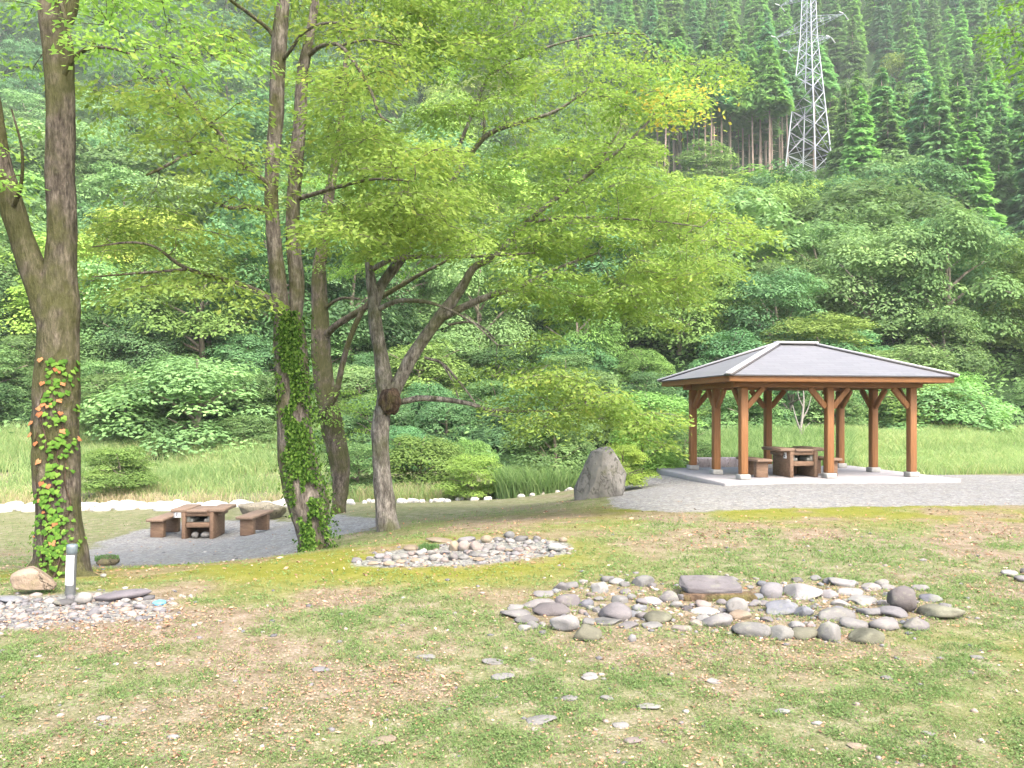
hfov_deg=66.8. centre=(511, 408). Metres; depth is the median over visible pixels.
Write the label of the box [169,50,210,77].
broadleaf tree
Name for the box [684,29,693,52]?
cedar tree
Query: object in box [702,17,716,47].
cedar tree
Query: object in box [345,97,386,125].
broadleaf tree
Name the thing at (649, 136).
broadleaf tree
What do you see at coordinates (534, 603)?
stone
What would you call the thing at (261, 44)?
broadleaf tree
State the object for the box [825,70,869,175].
cedar tree
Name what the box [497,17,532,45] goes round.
broadleaf tree
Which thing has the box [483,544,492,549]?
stone
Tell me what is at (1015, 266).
broadleaf tree
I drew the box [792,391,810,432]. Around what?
dead tree
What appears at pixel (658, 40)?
cedar tree
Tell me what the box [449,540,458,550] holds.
stone
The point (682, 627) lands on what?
stone
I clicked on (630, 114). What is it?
broadleaf tree
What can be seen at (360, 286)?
broadleaf tree
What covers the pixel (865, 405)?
bush
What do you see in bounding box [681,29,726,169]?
cedar tree
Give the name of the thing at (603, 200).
broadleaf tree
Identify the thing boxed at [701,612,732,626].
stone
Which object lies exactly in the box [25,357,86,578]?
climbing vine
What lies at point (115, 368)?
bush
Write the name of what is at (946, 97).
cedar tree
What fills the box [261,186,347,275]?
broadleaf tree
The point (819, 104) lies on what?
cedar tree
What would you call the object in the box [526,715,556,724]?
paving stone
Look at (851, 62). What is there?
cedar tree
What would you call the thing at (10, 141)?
broadleaf tree
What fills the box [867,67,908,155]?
cedar tree
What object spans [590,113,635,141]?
broadleaf tree
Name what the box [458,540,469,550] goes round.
stone
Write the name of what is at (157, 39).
broadleaf tree
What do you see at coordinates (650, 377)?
bush
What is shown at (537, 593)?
stone
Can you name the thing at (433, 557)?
stone
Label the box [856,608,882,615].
stone
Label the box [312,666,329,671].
stone
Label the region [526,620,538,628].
stone
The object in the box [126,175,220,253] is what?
broadleaf tree
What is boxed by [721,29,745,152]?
cedar tree
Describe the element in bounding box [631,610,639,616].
stone
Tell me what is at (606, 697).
paving stone
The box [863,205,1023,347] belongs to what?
broadleaf tree
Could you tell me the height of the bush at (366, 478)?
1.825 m
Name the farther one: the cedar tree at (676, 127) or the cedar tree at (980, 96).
the cedar tree at (676, 127)
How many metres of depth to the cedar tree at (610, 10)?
205.06 m
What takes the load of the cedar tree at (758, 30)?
on the hills
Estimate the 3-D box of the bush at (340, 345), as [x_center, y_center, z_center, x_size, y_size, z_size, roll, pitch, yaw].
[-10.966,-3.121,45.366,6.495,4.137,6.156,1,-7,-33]
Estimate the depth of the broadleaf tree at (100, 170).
80.78 m
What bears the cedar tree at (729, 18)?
on the hills
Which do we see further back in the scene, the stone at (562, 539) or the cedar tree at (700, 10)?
the cedar tree at (700, 10)
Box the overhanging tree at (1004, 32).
[972,0,1023,146]
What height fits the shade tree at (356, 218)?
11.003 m
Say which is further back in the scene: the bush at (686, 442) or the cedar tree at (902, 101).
the cedar tree at (902, 101)
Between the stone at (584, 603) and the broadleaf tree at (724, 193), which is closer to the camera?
the stone at (584, 603)
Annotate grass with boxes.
[0,419,1023,503]
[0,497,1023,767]
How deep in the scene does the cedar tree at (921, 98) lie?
106.76 m
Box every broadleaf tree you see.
[0,1,23,31]
[0,3,23,42]
[0,35,38,70]
[0,50,7,77]
[0,77,35,113]
[0,88,45,125]
[0,195,87,231]
[0,215,96,295]
[0,216,114,324]
[0,217,17,313]
[0,231,141,339]
[0,246,20,325]
[0,277,24,357]
[3,108,37,135]
[7,136,41,172]
[9,117,105,175]
[9,130,103,201]
[13,168,44,208]
[14,1,41,48]
[14,69,45,108]
[15,0,37,31]
[18,45,44,88]
[18,155,91,214]
[23,183,88,224]
[35,255,205,362]
[37,21,98,66]
[40,79,91,104]
[72,5,123,54]
[75,88,136,130]
[75,99,111,122]
[75,135,141,205]
[76,119,114,145]
[76,160,163,211]
[77,3,96,35]
[77,158,131,205]
[77,197,133,249]
[78,203,223,330]
[79,118,130,135]
[79,136,182,200]
[81,56,143,100]
[85,41,134,79]
[91,17,149,56]
[93,116,115,128]
[98,0,147,23]
[100,115,157,145]
[102,111,165,129]
[102,237,271,358]
[108,210,174,258]
[113,114,180,157]
[117,241,184,285]
[118,41,162,81]
[121,83,176,119]
[122,190,182,214]
[126,0,171,30]
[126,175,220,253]
[131,28,179,63]
[134,116,238,199]
[141,136,191,189]
[150,228,267,346]
[155,0,211,35]
[164,107,288,186]
[168,11,217,54]
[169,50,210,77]
[172,172,216,200]
[174,69,223,97]
[177,93,232,114]
[183,90,220,105]
[187,109,216,119]
[188,61,260,107]
[189,166,264,230]
[199,102,268,176]
[202,207,360,360]
[203,0,249,14]
[203,178,285,238]
[207,37,251,65]
[210,9,250,47]
[214,87,329,175]
[224,56,258,89]
[227,88,268,110]
[229,100,267,113]
[236,169,284,206]
[238,115,331,191]
[239,0,272,26]
[241,47,296,90]
[243,224,304,313]
[253,23,294,61]
[255,0,304,29]
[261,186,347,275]
[264,101,312,120]
[265,235,427,353]
[266,208,386,334]
[267,82,308,106]
[278,164,339,213]
[278,177,361,222]
[288,2,331,44]
[288,42,334,84]
[307,78,363,118]
[309,136,395,180]
[313,117,396,191]
[323,0,348,8]
[324,152,400,196]
[326,2,357,31]
[328,199,400,295]
[329,216,468,337]
[333,32,379,69]
[334,57,376,94]
[344,175,417,211]
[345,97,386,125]
[355,11,398,54]
[363,21,427,67]
[365,0,390,24]
[376,85,424,128]
[379,113,429,139]
[380,63,429,104]
[382,124,493,183]
[385,258,454,317]
[390,132,469,147]
[402,4,446,44]
[409,87,486,140]
[415,116,478,145]
[416,178,505,250]
[418,77,471,111]
[420,52,465,86]
[425,248,541,356]
[446,37,480,70]
[449,23,483,47]
[450,211,512,276]
[452,248,554,328]
[455,162,545,224]
[457,70,507,125]
[459,1,515,32]
[461,148,509,181]
[462,44,519,90]
[463,140,509,171]
[471,207,615,309]
[472,125,514,152]
[485,202,654,341]
[486,88,544,139]
[489,144,525,165]
[492,168,554,214]
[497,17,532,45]
[502,159,527,171]
[506,111,558,149]
[507,50,533,70]
[511,0,540,19]
[511,58,557,94]
[514,132,635,197]
[522,128,570,152]
[522,197,583,259]
[522,279,628,363]
[527,76,579,127]
[529,134,618,184]
[538,17,587,49]
[538,41,577,77]
[540,178,603,207]
[544,101,597,139]
[553,132,631,171]
[554,0,598,33]
[554,44,598,97]
[570,173,602,207]
[575,163,676,203]
[578,123,616,138]
[578,178,661,231]
[580,100,617,128]
[581,189,730,333]
[581,205,660,281]
[583,66,631,103]
[584,24,617,54]
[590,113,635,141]
[597,55,626,76]
[607,15,613,29]
[609,133,669,173]
[612,241,751,354]
[616,197,742,306]
[620,113,684,161]
[624,106,638,124]
[647,168,688,188]
[666,186,814,309]
[668,139,741,180]
[673,228,780,314]
[675,177,750,224]
[677,169,723,183]
[682,175,728,187]
[682,191,749,247]
[686,170,774,196]
[713,182,849,264]
[714,163,789,188]
[715,264,837,358]
[737,158,822,229]
[743,251,844,329]
[749,170,796,184]
[754,219,879,309]
[757,311,877,353]
[758,173,983,276]
[763,179,831,199]
[791,181,887,222]
[796,198,912,292]
[802,223,941,347]
[805,168,827,181]
[814,174,855,188]
[819,162,913,218]
[832,79,868,106]
[839,74,874,105]
[854,148,934,203]
[857,213,1023,331]
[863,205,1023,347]
[868,81,922,116]
[875,51,910,91]
[884,157,978,220]
[931,264,1020,320]
[966,231,1023,349]
[993,257,1023,334]
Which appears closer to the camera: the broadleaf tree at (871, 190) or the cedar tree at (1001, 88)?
the broadleaf tree at (871, 190)
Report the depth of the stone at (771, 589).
6.77 m
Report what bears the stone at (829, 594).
on the ground at (674, 498)
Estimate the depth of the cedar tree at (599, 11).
187.44 m
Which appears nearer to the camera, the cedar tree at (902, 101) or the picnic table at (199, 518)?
the picnic table at (199, 518)
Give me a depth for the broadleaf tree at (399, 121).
140.44 m
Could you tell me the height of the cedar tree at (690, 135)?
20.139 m
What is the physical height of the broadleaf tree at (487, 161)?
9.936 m
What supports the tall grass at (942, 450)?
on the ground at (674, 498)
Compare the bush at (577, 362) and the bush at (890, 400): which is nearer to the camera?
the bush at (890, 400)
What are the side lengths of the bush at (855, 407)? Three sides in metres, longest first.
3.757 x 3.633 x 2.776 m
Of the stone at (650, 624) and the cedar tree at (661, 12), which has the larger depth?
the cedar tree at (661, 12)
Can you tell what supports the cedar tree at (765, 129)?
on the hills
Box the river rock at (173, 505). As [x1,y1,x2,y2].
[169,503,181,508]
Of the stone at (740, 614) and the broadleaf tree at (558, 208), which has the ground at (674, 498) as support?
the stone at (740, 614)
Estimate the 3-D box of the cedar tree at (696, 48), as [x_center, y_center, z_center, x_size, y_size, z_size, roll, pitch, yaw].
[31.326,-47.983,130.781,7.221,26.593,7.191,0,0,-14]
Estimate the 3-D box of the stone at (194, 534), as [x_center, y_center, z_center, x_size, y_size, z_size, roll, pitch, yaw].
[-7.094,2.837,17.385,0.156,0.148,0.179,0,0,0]
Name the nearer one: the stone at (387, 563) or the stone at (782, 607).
the stone at (782, 607)
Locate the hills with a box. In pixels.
[0,0,1023,471]
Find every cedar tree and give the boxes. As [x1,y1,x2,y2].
[514,14,536,71]
[533,0,555,50]
[545,0,556,21]
[553,8,576,67]
[570,0,588,36]
[578,0,602,70]
[595,0,611,54]
[602,0,617,22]
[605,2,631,64]
[615,0,624,10]
[616,0,639,45]
[625,28,642,90]
[631,0,643,40]
[631,0,646,19]
[638,29,664,165]
[639,0,658,58]
[646,39,684,171]
[648,15,667,50]
[654,0,667,36]
[658,111,689,170]
[661,0,685,29]
[662,51,680,174]
[663,20,693,163]
[670,37,684,168]
[670,121,719,156]
[671,54,695,171]
[674,50,698,154]
[675,11,683,29]
[675,59,683,171]
[676,36,688,168]
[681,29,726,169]
[683,0,706,24]
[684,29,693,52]
[685,0,705,43]
[685,2,700,50]
[686,59,734,169]
[695,47,699,167]
[698,43,723,174]
[701,0,718,42]
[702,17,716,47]
[703,49,756,175]
[706,0,716,8]
[706,51,746,176]
[712,43,718,153]
[715,0,741,37]
[715,10,728,47]
[717,0,739,43]
[720,127,740,169]
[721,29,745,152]
[728,50,770,175]
[732,0,740,19]
[733,48,775,170]
[736,134,775,154]
[737,50,749,175]
[738,26,749,53]
[740,0,775,36]
[740,116,783,169]
[746,17,755,46]
[748,15,764,49]
[748,41,796,170]
[754,23,778,168]
[756,114,786,172]
[761,9,779,47]
[766,61,795,172]
[767,0,791,25]
[772,33,780,53]
[774,0,793,47]
[776,48,797,169]
[777,52,799,172]
[780,47,819,149]
[780,57,811,168]
[785,41,793,64]
[789,32,798,66]
[791,0,809,35]
[791,22,803,58]
[797,40,841,177]
[802,0,824,49]
[808,91,838,154]
[813,24,830,59]
[817,99,823,112]
[820,0,834,25]
[822,0,847,72]
[823,87,855,180]
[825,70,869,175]
[827,85,849,167]
[837,17,869,93]
[837,86,886,182]
[838,0,866,33]
[841,0,868,53]
[861,0,876,35]
[866,85,879,113]
[867,0,893,47]
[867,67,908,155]
[869,16,901,84]
[871,96,912,179]
[888,78,897,95]
[890,0,918,29]
[893,0,932,57]
[893,80,909,134]
[895,0,918,63]
[898,27,932,95]
[899,81,911,105]
[901,73,934,154]
[902,95,919,134]
[908,77,963,225]
[908,104,934,161]
[918,0,931,27]
[918,74,957,148]
[923,0,942,53]
[927,28,952,83]
[929,57,949,99]
[939,6,954,52]
[940,0,951,22]
[943,116,1014,244]
[945,0,960,24]
[947,3,973,74]
[948,68,970,138]
[954,0,985,50]
[958,49,976,103]
[963,80,996,144]
[964,102,997,173]
[970,36,992,85]
[971,15,1009,86]
[978,0,987,14]
[978,0,1012,62]
[979,64,1007,129]
[985,118,1018,233]
[992,64,1012,133]
[992,97,1011,145]
[996,66,1011,108]
[1000,0,1022,53]
[1000,74,1023,189]
[1001,122,1023,243]
[1002,82,1018,116]
[1008,77,1020,112]
[1010,14,1023,83]
[1012,48,1023,93]
[1016,0,1023,21]
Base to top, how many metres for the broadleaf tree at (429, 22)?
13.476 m
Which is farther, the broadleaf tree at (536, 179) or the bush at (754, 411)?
the broadleaf tree at (536, 179)
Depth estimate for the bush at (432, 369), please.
39.84 m
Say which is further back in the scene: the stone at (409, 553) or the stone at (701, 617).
the stone at (409, 553)
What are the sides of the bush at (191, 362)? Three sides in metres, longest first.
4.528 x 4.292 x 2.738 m
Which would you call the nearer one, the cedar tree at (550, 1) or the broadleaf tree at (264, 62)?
the broadleaf tree at (264, 62)
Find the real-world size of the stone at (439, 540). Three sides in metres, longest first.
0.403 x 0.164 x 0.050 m
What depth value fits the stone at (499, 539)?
9.49 m
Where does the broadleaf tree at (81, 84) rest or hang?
on the hills
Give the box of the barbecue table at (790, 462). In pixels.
[761,446,823,477]
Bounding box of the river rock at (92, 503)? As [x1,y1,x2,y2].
[86,502,97,506]
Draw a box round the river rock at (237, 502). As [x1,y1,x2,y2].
[230,501,244,506]
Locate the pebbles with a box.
[0,528,999,767]
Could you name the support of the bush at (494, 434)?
on the hills
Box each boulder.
[10,566,56,589]
[238,502,286,518]
[574,446,626,500]
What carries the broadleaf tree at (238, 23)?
on the hills
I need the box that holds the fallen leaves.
[0,501,1023,767]
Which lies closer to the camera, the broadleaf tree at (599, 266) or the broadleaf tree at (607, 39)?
the broadleaf tree at (599, 266)
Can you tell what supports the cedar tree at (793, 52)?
on the hills
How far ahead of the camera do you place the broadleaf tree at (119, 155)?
82.42 m
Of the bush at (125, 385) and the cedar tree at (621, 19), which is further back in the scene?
the cedar tree at (621, 19)
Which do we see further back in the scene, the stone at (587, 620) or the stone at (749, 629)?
the stone at (587, 620)
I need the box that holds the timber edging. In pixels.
[679,591,757,601]
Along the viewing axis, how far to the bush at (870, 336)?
44.81 m
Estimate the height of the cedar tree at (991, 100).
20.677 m
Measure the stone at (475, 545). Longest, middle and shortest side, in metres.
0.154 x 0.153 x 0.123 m
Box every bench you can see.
[146,512,180,537]
[235,510,273,535]
[736,456,772,477]
[818,456,841,475]
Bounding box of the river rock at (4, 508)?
[0,504,12,512]
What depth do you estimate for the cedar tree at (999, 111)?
105.74 m
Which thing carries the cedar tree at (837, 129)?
on the hills
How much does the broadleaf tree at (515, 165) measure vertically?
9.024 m
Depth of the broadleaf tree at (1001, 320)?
53.48 m
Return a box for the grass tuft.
[664,581,680,589]
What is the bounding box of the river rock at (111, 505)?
[103,502,120,507]
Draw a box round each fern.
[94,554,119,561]
[417,540,439,550]
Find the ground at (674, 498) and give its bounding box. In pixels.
[0,442,1023,767]
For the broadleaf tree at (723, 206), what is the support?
on the hills
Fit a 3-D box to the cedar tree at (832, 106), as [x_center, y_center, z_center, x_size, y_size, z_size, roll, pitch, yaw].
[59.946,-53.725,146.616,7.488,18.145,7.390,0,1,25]
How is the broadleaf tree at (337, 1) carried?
on the hills
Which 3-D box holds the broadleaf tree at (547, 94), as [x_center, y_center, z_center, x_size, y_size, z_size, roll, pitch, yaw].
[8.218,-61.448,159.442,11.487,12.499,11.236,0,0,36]
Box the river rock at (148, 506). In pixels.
[139,504,157,508]
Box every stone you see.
[0,596,23,602]
[52,599,73,605]
[74,592,92,603]
[75,605,84,609]
[93,588,151,601]
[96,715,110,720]
[120,598,130,602]
[152,600,165,605]
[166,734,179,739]
[191,532,198,537]
[201,532,208,537]
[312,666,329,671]
[351,557,361,562]
[365,735,396,745]
[367,561,378,564]
[374,553,385,558]
[383,561,394,565]
[392,555,400,559]
[395,560,405,563]
[398,553,408,558]
[403,545,416,550]
[407,551,415,555]
[415,550,423,555]
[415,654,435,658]
[419,555,428,559]
[426,537,451,542]
[426,550,435,554]
[429,554,442,560]
[440,550,449,554]
[441,557,448,562]
[448,552,458,559]
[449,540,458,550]
[458,536,475,542]
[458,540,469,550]
[458,554,468,559]
[469,551,488,556]
[470,541,482,550]
[473,557,484,560]
[480,535,491,542]
[482,658,503,664]
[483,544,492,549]
[490,550,498,554]
[491,673,514,679]
[493,537,502,541]
[495,546,505,550]
[500,609,532,617]
[504,531,514,538]
[505,538,514,542]
[507,604,523,609]
[514,535,528,541]
[514,547,522,551]
[514,614,538,623]
[518,625,531,630]
[523,540,532,544]
[523,598,555,607]
[526,546,536,550]
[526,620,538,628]
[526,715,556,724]
[532,602,569,615]
[533,590,553,596]
[547,543,562,551]
[550,614,578,630]
[553,582,570,590]
[555,594,580,606]
[559,537,566,542]
[562,695,577,700]
[567,581,578,588]
[573,623,602,641]
[578,599,593,606]
[578,609,586,613]
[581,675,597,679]
[582,617,594,624]
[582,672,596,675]
[586,592,594,596]
[591,581,608,592]
[592,607,600,611]
[593,596,603,600]
[594,617,620,625]
[598,602,631,621]
[600,576,614,581]
[600,695,613,700]
[608,578,623,583]
[611,595,628,603]
[612,722,628,727]
[619,581,629,586]
[619,588,630,594]
[619,621,638,628]
[624,737,641,742]
[627,594,636,599]
[628,634,635,641]
[631,575,654,586]
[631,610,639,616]
[632,604,646,610]
[635,612,645,617]
[636,598,647,604]
[636,703,660,708]
[641,621,662,628]
[643,611,671,622]
[644,596,662,604]
[648,583,656,587]
[659,590,678,602]
[670,601,682,607]
[671,625,692,630]
[678,594,683,600]
[681,605,693,610]
[689,607,719,615]
[689,619,701,625]
[695,600,711,606]
[696,614,709,620]
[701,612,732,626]
[706,678,721,683]
[716,599,726,604]
[718,607,726,612]
[725,597,747,612]
[729,609,751,620]
[731,622,770,637]
[748,599,760,606]
[755,593,763,599]
[757,580,766,585]
[759,600,768,605]
[760,582,782,597]
[760,616,772,621]
[765,599,798,614]
[769,625,793,640]
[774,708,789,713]
[783,583,822,599]
[788,621,805,627]
[791,577,802,582]
[792,627,817,640]
[793,606,813,616]
[806,621,813,626]
[808,575,821,580]
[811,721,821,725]
[816,622,840,641]
[818,607,855,620]
[822,577,832,583]
[822,589,838,598]
[827,577,855,586]
[831,599,848,606]
[837,588,863,595]
[839,617,869,628]
[847,595,876,605]
[847,742,866,749]
[848,627,884,644]
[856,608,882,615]
[861,583,881,589]
[869,616,899,630]
[874,579,888,584]
[877,600,888,605]
[878,606,907,617]
[880,584,895,589]
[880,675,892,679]
[886,585,916,611]
[902,617,929,630]
[911,585,929,590]
[916,604,965,618]
[919,594,942,602]
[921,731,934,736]
[938,603,951,606]
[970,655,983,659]
[1000,569,1017,576]
[1013,575,1023,581]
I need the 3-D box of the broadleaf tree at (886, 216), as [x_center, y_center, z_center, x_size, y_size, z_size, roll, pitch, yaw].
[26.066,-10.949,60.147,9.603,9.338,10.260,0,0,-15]
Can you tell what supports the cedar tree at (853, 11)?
on the hills
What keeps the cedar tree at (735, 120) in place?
on the hills
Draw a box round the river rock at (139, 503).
[129,501,147,506]
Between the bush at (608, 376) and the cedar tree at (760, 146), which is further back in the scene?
the cedar tree at (760, 146)
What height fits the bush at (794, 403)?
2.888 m
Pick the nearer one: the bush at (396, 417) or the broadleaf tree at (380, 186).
the bush at (396, 417)
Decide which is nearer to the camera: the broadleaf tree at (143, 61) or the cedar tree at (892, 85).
the cedar tree at (892, 85)
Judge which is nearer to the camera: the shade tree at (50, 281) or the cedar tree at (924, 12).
the shade tree at (50, 281)
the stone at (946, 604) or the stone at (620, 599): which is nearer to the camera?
the stone at (946, 604)
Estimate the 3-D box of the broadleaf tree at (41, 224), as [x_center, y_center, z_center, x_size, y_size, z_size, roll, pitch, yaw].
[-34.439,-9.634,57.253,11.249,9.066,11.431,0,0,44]
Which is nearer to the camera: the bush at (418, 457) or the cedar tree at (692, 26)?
the bush at (418, 457)
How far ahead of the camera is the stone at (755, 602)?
6.49 m
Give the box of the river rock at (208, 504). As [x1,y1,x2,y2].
[202,503,215,505]
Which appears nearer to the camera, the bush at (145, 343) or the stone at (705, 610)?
the stone at (705, 610)
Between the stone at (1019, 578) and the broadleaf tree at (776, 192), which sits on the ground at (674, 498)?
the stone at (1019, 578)
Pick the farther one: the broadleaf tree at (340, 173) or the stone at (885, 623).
the broadleaf tree at (340, 173)
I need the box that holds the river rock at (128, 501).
[122,500,135,503]
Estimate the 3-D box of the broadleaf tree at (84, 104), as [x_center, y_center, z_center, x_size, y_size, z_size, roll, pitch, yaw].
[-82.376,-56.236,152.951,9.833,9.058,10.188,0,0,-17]
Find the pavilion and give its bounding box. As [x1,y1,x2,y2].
[656,341,960,485]
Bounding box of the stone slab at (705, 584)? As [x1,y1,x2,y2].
[679,575,741,593]
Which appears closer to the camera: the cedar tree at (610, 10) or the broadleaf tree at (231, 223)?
the broadleaf tree at (231, 223)
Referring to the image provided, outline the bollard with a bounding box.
[65,543,77,595]
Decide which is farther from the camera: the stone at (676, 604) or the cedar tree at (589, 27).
the cedar tree at (589, 27)
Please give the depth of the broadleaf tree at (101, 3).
203.24 m
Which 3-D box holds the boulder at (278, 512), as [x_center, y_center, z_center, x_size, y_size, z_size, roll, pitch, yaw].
[-6.290,2.601,19.606,1.176,0.488,0.771,0,-4,-19]
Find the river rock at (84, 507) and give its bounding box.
[81,503,89,510]
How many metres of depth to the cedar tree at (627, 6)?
188.69 m
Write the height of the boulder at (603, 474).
1.162 m
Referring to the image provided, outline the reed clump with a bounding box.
[484,462,582,498]
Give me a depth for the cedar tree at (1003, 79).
146.56 m
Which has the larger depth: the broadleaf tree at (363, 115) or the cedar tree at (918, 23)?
the cedar tree at (918, 23)
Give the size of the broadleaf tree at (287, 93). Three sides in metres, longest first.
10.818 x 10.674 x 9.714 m
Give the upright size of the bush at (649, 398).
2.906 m
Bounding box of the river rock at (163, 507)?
[153,504,170,510]
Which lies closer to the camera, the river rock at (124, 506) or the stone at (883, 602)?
the stone at (883, 602)
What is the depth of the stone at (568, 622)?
5.73 m
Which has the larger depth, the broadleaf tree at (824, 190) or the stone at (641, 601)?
the broadleaf tree at (824, 190)
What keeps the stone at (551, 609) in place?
on the ground at (674, 498)
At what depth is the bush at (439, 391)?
36.95 m
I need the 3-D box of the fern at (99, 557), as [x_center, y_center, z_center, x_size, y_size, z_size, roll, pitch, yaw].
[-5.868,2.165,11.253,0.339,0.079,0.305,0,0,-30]
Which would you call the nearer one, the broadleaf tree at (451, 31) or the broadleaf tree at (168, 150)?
the broadleaf tree at (168, 150)
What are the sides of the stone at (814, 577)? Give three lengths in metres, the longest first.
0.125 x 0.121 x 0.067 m
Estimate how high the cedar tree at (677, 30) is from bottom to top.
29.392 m
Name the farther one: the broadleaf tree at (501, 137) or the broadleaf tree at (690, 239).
the broadleaf tree at (501, 137)
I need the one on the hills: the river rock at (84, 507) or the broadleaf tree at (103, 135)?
the broadleaf tree at (103, 135)
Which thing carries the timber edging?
on the ground at (674, 498)
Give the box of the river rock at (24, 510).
[21,508,34,512]
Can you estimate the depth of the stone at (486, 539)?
9.43 m
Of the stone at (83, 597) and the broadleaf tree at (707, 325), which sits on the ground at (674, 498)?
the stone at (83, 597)
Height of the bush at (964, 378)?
3.262 m
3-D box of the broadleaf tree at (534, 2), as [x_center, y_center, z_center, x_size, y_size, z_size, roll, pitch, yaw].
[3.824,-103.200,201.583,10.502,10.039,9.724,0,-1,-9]
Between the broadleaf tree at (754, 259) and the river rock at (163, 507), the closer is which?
the river rock at (163, 507)
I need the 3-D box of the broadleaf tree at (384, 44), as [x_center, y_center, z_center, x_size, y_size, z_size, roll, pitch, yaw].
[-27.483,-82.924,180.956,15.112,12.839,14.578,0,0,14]
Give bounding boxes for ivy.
[268,309,340,551]
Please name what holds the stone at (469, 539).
on the ground at (674, 498)
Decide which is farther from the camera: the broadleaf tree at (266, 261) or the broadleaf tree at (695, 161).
the broadleaf tree at (695, 161)
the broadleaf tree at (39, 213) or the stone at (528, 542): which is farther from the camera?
the broadleaf tree at (39, 213)
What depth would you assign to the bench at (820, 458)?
18.32 m
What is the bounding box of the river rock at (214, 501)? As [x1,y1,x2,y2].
[203,500,221,503]
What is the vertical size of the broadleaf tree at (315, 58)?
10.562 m
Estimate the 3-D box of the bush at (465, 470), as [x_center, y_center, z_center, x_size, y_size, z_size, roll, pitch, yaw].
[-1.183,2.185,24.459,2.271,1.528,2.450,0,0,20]
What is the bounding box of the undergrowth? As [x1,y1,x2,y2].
[0,218,1023,471]
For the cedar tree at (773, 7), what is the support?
on the hills
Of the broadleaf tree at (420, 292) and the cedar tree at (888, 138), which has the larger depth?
the cedar tree at (888, 138)
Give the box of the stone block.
[697,457,737,467]
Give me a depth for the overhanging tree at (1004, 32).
11.13 m
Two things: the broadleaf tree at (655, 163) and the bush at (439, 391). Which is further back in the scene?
the broadleaf tree at (655, 163)
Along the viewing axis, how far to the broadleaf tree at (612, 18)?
191.39 m
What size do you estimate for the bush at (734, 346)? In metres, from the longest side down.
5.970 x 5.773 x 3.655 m
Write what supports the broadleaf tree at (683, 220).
on the hills
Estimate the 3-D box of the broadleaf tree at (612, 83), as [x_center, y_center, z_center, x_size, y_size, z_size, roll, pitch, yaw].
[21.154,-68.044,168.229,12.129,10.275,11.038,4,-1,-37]
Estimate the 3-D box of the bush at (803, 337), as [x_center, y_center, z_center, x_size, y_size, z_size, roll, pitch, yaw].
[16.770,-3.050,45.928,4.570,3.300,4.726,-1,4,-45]
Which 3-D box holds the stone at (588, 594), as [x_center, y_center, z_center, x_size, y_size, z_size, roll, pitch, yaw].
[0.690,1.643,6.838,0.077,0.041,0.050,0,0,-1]
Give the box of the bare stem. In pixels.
[977,399,985,429]
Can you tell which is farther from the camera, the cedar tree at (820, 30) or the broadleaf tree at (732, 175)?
the cedar tree at (820, 30)
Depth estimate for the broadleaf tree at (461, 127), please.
143.63 m
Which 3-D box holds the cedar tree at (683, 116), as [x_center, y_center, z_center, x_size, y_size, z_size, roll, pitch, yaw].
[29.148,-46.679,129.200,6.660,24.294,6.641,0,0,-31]
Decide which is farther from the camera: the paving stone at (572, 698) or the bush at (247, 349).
the bush at (247, 349)
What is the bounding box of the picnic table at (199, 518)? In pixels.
[171,504,236,538]
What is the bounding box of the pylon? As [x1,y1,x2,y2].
[771,0,848,173]
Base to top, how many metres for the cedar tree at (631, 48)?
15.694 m
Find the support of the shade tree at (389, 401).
on the ground at (674, 498)
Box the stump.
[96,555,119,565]
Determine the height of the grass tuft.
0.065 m
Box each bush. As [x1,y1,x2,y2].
[0,333,35,381]
[0,344,33,400]
[0,381,31,423]
[17,333,116,388]
[79,354,275,457]
[80,300,151,368]
[80,359,137,409]
[80,372,204,429]
[80,377,175,432]
[81,446,165,493]
[87,312,195,374]
[158,355,211,390]
[201,331,274,388]
[203,414,276,449]
[207,370,274,420]
[248,370,354,428]
[266,318,370,371]
[312,428,326,453]
[314,364,401,423]
[321,441,397,492]
[323,396,418,446]
[346,351,394,392]
[361,425,440,469]
[370,339,471,417]
[370,434,468,492]
[389,329,493,386]
[393,380,458,429]
[408,394,483,449]
[431,453,502,498]
[445,439,501,467]
[458,379,524,424]
[460,346,538,391]
[463,390,563,449]
[489,411,603,495]
[531,335,619,377]
[533,352,595,397]
[550,369,622,423]
[556,404,617,451]
[599,389,707,441]
[606,415,688,476]
[610,444,661,490]
[613,347,675,386]
[618,371,671,403]
[640,387,688,420]
[655,424,722,466]
[675,363,776,408]
[683,390,756,425]
[688,327,769,368]
[697,390,797,431]
[748,390,835,427]
[772,390,816,411]
[773,328,826,342]
[796,390,867,428]
[813,338,864,352]
[818,389,896,427]
[827,330,895,353]
[834,344,970,409]
[864,383,980,429]
[878,381,1022,433]
[880,371,1018,427]
[887,305,999,376]
[999,339,1023,380]
[1006,380,1023,413]
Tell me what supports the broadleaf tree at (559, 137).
on the hills
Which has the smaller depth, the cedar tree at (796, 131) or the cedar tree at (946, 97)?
the cedar tree at (946, 97)
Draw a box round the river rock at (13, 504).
[7,503,18,509]
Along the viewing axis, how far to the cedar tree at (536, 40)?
188.63 m
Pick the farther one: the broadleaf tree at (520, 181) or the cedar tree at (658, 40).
the cedar tree at (658, 40)
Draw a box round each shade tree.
[0,0,284,577]
[42,0,497,551]
[280,0,474,513]
[339,0,793,531]
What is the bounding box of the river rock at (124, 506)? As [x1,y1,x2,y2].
[114,503,135,509]
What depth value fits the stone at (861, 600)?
6.59 m
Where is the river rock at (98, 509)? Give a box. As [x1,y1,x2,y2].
[92,506,104,511]
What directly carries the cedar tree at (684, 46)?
on the hills
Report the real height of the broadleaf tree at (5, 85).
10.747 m

